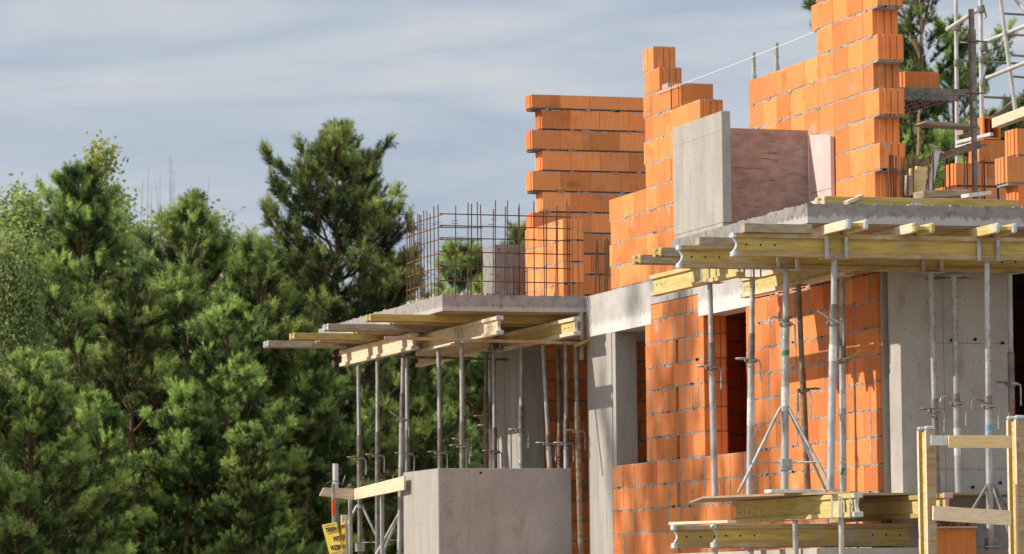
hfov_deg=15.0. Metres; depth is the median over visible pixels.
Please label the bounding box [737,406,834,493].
prop tripod
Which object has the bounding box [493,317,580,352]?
formwork beam
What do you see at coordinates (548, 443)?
steel prop
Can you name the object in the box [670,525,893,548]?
formwork beam
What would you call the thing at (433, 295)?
rubble
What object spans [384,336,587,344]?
batten
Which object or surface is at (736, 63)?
mason line
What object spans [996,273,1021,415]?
steel prop
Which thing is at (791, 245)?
formwork beam
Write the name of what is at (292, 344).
formwork beam
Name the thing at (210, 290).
broadleaf tree
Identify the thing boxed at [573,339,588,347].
timber wedge
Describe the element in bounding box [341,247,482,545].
pine tree
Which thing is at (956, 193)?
timber plank
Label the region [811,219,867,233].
formwork beam
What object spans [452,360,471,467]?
steel prop
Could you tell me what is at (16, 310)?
birch tree
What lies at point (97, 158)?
birch tree
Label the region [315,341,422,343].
formwork beam
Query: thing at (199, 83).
sky
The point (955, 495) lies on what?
plywood sheet
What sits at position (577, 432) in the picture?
steel prop
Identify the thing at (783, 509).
formwork beam
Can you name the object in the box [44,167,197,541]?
birch tree
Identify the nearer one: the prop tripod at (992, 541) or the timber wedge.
the prop tripod at (992, 541)
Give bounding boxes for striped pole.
[333,464,338,530]
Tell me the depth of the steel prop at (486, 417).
45.77 m
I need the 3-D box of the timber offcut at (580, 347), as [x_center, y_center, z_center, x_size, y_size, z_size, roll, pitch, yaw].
[0.769,0.668,43.634,0.040,0.530,0.080,1,-5,-17]
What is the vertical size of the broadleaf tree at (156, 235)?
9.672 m
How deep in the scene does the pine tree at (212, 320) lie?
54.94 m
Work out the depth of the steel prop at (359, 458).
47.60 m
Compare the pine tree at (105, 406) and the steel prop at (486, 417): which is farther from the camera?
the pine tree at (105, 406)
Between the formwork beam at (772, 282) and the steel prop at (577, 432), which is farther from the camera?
the steel prop at (577, 432)
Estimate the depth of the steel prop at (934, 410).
34.96 m
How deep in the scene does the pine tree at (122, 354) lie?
56.69 m
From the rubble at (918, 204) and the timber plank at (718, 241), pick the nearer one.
the rubble at (918, 204)
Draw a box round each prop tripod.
[352,505,385,553]
[375,513,403,553]
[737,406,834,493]
[972,484,1007,549]
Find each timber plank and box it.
[669,520,735,524]
[696,237,734,245]
[740,223,811,233]
[764,489,823,492]
[913,189,968,197]
[916,121,978,129]
[956,127,979,136]
[956,132,993,143]
[961,191,991,197]
[992,106,1023,127]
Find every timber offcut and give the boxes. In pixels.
[578,313,583,359]
[843,194,863,203]
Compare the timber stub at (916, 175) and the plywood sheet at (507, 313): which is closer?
the timber stub at (916, 175)
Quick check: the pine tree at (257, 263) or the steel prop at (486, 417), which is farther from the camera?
the pine tree at (257, 263)
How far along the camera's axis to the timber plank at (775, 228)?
33.25 m
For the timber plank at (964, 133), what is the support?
on the house under construction
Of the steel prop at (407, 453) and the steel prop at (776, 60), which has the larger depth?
the steel prop at (407, 453)
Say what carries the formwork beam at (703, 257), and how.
on the steel prop at (1011, 383)
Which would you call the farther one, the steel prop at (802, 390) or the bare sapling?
the bare sapling
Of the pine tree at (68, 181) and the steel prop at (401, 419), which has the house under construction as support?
the steel prop at (401, 419)
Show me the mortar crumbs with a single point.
(943, 523)
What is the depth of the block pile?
33.39 m
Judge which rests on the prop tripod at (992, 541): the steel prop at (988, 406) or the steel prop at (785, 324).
the steel prop at (988, 406)
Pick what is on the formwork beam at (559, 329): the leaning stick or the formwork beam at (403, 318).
the formwork beam at (403, 318)
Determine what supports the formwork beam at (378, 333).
on the formwork beam at (559, 329)
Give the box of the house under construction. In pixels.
[318,0,1023,553]
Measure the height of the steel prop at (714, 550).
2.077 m
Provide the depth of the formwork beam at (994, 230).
33.68 m
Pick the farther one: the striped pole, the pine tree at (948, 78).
the pine tree at (948, 78)
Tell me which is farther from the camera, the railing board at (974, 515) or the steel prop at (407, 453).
the steel prop at (407, 453)
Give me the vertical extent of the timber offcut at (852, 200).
0.104 m
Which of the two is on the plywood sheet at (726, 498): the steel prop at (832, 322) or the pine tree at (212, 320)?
the steel prop at (832, 322)
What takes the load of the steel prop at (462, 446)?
on the house under construction
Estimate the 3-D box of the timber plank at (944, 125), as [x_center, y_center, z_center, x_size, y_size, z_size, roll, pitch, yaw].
[4.414,-1.532,39.459,0.580,0.058,0.250,1,-5,-17]
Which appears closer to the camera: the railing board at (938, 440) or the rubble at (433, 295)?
the railing board at (938, 440)
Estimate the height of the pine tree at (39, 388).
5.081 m
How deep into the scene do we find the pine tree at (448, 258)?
95.82 m
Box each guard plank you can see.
[319,488,353,499]
[354,476,405,499]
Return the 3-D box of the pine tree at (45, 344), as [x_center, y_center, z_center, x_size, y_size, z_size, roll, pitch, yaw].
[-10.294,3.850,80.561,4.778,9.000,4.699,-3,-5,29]
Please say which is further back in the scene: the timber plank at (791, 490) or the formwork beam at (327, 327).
the formwork beam at (327, 327)
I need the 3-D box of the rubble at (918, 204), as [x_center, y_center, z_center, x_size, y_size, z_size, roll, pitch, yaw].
[3.525,-0.627,33.875,0.194,0.046,0.032,1,-5,-17]
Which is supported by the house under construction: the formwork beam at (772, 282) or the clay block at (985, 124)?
the clay block at (985, 124)
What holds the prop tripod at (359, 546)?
on the house under construction
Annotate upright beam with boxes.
[917,426,936,553]
[1006,415,1023,553]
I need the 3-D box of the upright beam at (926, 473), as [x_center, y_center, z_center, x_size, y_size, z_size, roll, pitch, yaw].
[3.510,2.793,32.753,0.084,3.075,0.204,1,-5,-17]
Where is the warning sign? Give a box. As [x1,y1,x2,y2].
[322,521,345,553]
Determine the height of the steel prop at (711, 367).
2.177 m
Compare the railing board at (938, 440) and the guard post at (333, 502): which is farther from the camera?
the guard post at (333, 502)
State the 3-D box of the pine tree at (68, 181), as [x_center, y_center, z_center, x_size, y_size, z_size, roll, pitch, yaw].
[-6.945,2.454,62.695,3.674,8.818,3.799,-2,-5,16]
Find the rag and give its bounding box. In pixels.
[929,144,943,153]
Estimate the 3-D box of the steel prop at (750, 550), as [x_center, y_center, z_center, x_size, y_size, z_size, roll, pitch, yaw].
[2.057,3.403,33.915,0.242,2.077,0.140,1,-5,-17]
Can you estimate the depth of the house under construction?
40.22 m
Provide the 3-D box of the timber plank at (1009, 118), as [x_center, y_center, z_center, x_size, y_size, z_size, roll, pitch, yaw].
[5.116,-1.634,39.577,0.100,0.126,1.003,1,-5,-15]
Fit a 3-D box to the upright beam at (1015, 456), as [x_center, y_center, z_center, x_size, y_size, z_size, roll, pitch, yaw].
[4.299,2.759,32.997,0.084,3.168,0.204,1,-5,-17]
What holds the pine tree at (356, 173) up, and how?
on the ground
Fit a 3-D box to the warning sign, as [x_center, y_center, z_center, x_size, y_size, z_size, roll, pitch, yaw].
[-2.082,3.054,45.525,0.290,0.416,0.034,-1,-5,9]
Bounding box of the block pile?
[937,526,976,553]
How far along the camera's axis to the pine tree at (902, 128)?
75.31 m
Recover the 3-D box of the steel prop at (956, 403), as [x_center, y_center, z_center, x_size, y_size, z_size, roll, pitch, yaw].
[3.953,0.968,35.078,0.261,1.977,0.140,1,-5,-17]
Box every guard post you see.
[327,476,345,522]
[345,481,361,553]
[375,474,393,553]
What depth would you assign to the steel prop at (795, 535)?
33.53 m
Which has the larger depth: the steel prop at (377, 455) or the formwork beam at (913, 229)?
the steel prop at (377, 455)
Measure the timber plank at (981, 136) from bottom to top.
0.082 m
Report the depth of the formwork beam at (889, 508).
34.39 m
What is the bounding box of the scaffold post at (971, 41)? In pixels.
[966,9,986,198]
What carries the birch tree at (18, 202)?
on the ground
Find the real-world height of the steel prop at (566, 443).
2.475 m
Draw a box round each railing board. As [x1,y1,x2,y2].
[930,435,947,445]
[932,506,1010,525]
[948,435,1010,447]
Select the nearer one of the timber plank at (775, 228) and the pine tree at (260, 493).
the timber plank at (775, 228)
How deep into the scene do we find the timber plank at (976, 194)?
34.34 m
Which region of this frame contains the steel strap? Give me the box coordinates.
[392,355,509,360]
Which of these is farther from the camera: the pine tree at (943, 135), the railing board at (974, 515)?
the pine tree at (943, 135)
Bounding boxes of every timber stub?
[905,175,911,195]
[909,168,919,194]
[914,166,927,191]
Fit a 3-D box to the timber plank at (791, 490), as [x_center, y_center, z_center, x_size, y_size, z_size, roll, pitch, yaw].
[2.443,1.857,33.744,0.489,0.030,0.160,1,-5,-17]
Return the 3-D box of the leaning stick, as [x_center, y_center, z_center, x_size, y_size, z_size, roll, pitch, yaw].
[3.867,-0.956,35.781,0.141,0.416,0.040,1,-5,-17]
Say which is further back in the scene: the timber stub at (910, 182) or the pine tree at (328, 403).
the pine tree at (328, 403)
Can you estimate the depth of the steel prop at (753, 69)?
40.40 m
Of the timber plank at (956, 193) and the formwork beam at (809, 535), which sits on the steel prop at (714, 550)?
the formwork beam at (809, 535)
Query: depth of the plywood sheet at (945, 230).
34.03 m
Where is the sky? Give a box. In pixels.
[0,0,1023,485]
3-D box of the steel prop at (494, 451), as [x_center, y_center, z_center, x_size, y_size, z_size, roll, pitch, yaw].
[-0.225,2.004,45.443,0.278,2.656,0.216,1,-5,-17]
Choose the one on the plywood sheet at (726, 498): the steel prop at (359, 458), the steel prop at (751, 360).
the steel prop at (751, 360)
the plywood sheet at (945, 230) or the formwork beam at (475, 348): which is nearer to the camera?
the plywood sheet at (945, 230)
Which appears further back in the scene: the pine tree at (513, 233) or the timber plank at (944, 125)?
the pine tree at (513, 233)
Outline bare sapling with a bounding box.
[140,154,232,296]
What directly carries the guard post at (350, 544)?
on the ground
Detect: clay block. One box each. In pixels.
[899,71,938,87]
[969,117,1000,139]
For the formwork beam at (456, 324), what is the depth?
44.16 m
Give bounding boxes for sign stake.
[341,515,347,553]
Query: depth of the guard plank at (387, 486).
45.29 m
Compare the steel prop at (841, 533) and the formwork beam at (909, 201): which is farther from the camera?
the formwork beam at (909, 201)
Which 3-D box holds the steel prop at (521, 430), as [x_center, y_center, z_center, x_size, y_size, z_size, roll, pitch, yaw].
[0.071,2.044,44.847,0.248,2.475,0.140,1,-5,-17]
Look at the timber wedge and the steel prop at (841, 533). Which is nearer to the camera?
the steel prop at (841, 533)
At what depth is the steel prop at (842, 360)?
35.43 m
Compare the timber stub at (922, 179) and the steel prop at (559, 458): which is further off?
the steel prop at (559, 458)
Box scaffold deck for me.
[899,87,968,114]
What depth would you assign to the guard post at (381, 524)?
45.44 m
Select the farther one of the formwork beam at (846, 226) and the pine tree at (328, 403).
the pine tree at (328, 403)
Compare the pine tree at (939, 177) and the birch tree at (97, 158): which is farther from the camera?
the birch tree at (97, 158)
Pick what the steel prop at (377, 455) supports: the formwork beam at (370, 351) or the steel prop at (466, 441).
the formwork beam at (370, 351)
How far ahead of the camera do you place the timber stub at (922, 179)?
35.50 m
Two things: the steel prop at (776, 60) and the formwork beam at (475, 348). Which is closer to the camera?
the steel prop at (776, 60)
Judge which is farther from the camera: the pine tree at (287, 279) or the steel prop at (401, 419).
the pine tree at (287, 279)
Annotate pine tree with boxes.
[0,158,183,552]
[0,262,68,498]
[0,345,141,553]
[37,387,166,553]
[50,266,224,553]
[80,186,288,551]
[128,389,247,553]
[138,291,309,553]
[154,230,357,553]
[192,420,298,553]
[212,116,476,553]
[212,247,397,550]
[240,323,380,553]
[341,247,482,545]
[389,237,483,532]
[396,276,508,467]
[429,218,525,462]
[800,0,1023,196]
[898,12,1023,139]
[899,114,968,135]
[900,119,968,178]
[900,151,968,197]
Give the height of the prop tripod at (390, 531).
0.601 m
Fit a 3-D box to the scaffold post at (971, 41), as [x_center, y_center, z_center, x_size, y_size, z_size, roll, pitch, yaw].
[4.361,-1.458,36.499,0.222,2.120,0.130,1,-5,-17]
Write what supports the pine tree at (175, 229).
on the ground
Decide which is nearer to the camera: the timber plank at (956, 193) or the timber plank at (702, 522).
the timber plank at (702, 522)
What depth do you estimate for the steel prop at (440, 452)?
44.99 m
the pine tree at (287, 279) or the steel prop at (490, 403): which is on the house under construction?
the steel prop at (490, 403)
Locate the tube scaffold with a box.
[945,0,1023,162]
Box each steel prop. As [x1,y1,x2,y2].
[347,363,366,553]
[365,358,384,553]
[389,352,409,553]
[395,358,414,471]
[427,348,447,467]
[449,327,472,467]
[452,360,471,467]
[474,352,491,467]
[477,356,496,467]
[482,335,504,467]
[508,347,528,467]
[535,344,555,467]
[552,347,563,467]
[553,344,573,467]
[564,339,585,553]
[696,269,723,495]
[706,548,724,553]
[735,269,766,494]
[741,548,760,553]
[751,52,756,79]
[768,257,800,493]
[774,43,779,71]
[785,519,805,553]
[789,284,819,488]
[817,236,849,490]
[826,496,856,553]
[836,277,860,491]
[917,260,944,492]
[939,274,966,491]
[971,239,1001,546]
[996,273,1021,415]
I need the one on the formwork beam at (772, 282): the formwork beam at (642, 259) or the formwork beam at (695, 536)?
the formwork beam at (642, 259)
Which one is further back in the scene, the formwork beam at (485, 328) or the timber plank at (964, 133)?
the formwork beam at (485, 328)
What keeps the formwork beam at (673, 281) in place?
on the steel prop at (711, 367)
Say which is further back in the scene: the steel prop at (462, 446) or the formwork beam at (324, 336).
the formwork beam at (324, 336)
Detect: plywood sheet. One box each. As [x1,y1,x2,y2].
[431,311,583,317]
[690,491,857,502]
[806,223,1023,237]
[860,492,1007,498]
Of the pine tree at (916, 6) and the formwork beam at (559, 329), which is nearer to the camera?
the formwork beam at (559, 329)
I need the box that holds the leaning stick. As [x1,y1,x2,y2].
[926,150,939,190]
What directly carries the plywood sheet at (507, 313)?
on the formwork beam at (403, 318)
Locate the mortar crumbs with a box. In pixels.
[937,521,971,525]
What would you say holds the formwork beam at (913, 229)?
on the formwork beam at (791, 245)
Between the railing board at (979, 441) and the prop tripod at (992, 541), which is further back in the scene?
the prop tripod at (992, 541)
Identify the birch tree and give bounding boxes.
[0,172,108,535]
[0,219,80,553]
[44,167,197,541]
[65,118,154,430]
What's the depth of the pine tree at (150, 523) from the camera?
54.83 m
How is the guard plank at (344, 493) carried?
attached to the guard post at (333, 502)
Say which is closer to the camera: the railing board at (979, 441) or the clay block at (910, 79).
the railing board at (979, 441)
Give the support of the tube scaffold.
on the house under construction
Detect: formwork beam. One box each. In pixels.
[263,340,422,349]
[289,332,422,341]
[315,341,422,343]
[323,323,526,332]
[339,332,418,366]
[352,332,425,334]
[365,314,567,323]
[388,323,540,326]
[416,336,495,366]
[420,316,503,351]
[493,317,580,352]
[632,254,680,264]
[650,268,744,296]
[653,247,680,257]
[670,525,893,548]
[676,245,1023,273]
[710,523,914,547]
[730,232,1023,260]
[732,493,862,523]
[740,270,853,297]
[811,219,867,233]
[815,196,1018,207]
[830,493,952,522]
[864,222,934,235]
[942,223,1016,236]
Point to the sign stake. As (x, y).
(344, 518)
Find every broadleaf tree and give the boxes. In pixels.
[120,199,220,552]
[163,185,269,442]
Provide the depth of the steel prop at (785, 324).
34.48 m
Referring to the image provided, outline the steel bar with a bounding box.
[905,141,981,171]
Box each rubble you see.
[406,292,492,303]
[907,202,927,205]
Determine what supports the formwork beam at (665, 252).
on the formwork beam at (772, 282)
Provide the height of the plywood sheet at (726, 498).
0.018 m
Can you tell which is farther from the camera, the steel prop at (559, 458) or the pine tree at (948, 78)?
the pine tree at (948, 78)
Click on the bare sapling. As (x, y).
(158, 216)
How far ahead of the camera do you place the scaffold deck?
37.74 m
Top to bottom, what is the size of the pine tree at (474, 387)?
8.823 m
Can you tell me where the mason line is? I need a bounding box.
[657,31,814,93]

